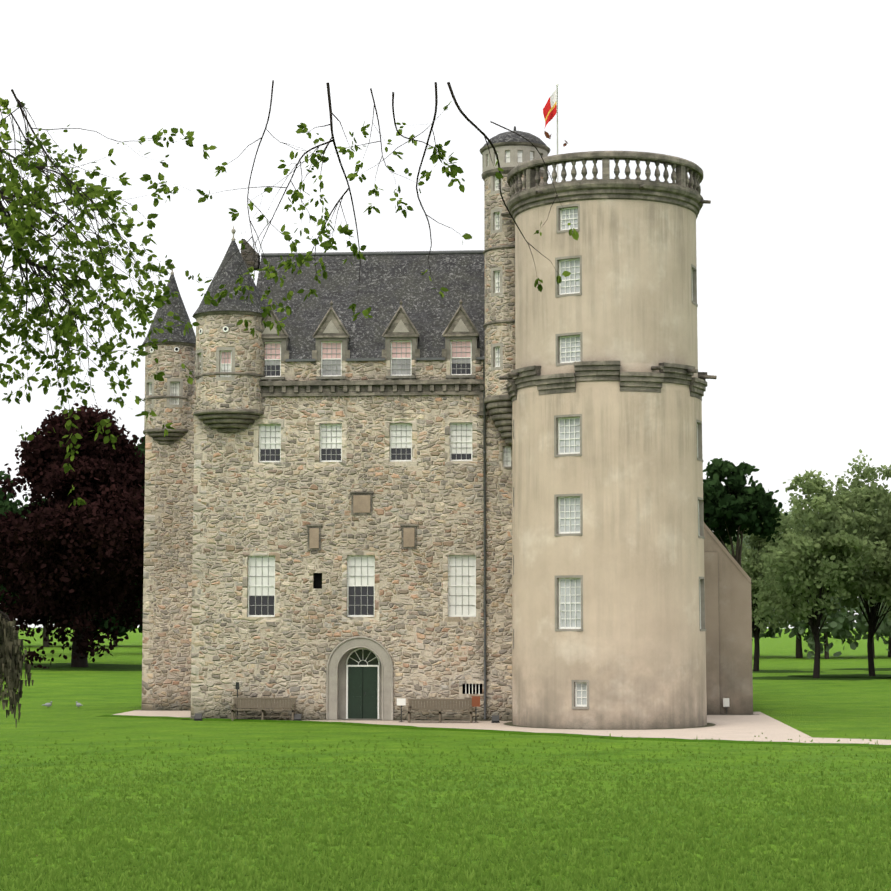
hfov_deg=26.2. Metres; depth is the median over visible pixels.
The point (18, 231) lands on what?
tree overhang branches
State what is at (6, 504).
tree
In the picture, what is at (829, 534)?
tree
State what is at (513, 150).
castle stair turret
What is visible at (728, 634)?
castle east wing
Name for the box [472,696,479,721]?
brown sign
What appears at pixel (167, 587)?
castle tower
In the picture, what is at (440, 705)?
bench
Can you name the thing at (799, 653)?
tree
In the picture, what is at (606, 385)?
castle round tower
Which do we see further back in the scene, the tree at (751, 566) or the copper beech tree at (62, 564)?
the tree at (751, 566)
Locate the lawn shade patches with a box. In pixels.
[6,663,890,679]
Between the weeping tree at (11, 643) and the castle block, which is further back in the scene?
the castle block
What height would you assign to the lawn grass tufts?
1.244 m
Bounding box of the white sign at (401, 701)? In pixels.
[397,698,405,721]
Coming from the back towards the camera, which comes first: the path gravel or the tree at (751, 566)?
the tree at (751, 566)
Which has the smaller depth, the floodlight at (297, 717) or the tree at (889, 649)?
the floodlight at (297, 717)
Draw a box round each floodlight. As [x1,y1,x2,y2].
[194,713,202,720]
[293,714,301,720]
[491,715,499,722]
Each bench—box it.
[231,697,296,720]
[407,699,472,722]
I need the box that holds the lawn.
[0,628,890,890]
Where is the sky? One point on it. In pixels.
(783, 107)
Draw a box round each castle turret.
[142,263,195,444]
[192,225,265,432]
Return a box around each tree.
[0,403,144,668]
[0,471,28,549]
[0,611,33,726]
[5,498,50,646]
[111,435,144,636]
[703,458,787,565]
[725,503,800,670]
[753,469,887,677]
[755,508,839,657]
[804,449,890,675]
[839,509,890,656]
[862,523,890,606]
[864,489,890,621]
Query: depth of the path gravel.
70.93 m
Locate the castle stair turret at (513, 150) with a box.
[480,126,549,444]
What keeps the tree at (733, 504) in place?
on the lawn
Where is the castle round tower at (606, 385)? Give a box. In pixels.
[499,83,716,728]
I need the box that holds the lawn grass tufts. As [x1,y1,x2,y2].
[0,731,890,890]
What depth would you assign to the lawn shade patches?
141.58 m
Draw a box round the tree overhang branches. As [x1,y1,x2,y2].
[0,80,578,507]
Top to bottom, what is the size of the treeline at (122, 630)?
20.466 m
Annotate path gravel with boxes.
[99,710,890,747]
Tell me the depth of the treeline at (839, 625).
228.61 m
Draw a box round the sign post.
[236,682,238,718]
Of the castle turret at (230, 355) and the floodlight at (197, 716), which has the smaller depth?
the floodlight at (197, 716)
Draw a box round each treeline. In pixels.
[0,505,142,646]
[732,529,890,658]
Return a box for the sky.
[0,0,890,627]
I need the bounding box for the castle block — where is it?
[191,239,511,719]
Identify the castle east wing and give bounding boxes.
[704,523,752,714]
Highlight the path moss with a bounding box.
[175,710,729,729]
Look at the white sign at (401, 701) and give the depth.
77.31 m
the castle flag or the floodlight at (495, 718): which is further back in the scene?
the castle flag
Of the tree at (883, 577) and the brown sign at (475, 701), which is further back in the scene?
the tree at (883, 577)
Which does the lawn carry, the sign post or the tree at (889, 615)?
the tree at (889, 615)
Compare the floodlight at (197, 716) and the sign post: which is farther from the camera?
the sign post
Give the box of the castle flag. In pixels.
[543,90,556,128]
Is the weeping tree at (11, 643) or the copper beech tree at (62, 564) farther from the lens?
the copper beech tree at (62, 564)
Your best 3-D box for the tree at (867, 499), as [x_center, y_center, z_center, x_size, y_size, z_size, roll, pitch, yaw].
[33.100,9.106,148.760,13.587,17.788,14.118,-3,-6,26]
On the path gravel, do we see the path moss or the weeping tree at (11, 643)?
the path moss
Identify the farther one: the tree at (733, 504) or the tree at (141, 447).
the tree at (141, 447)
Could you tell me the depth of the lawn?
58.16 m
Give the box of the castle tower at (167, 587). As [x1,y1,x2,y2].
[141,395,194,709]
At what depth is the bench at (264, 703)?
78.66 m
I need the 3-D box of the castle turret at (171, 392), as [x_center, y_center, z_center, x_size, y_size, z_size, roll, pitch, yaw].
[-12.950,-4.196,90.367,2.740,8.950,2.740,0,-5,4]
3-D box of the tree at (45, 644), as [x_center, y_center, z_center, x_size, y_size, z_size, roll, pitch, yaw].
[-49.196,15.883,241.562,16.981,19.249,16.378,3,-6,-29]
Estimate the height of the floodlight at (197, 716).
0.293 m
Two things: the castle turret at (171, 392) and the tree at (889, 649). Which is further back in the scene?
the tree at (889, 649)
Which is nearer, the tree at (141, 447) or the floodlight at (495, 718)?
the floodlight at (495, 718)

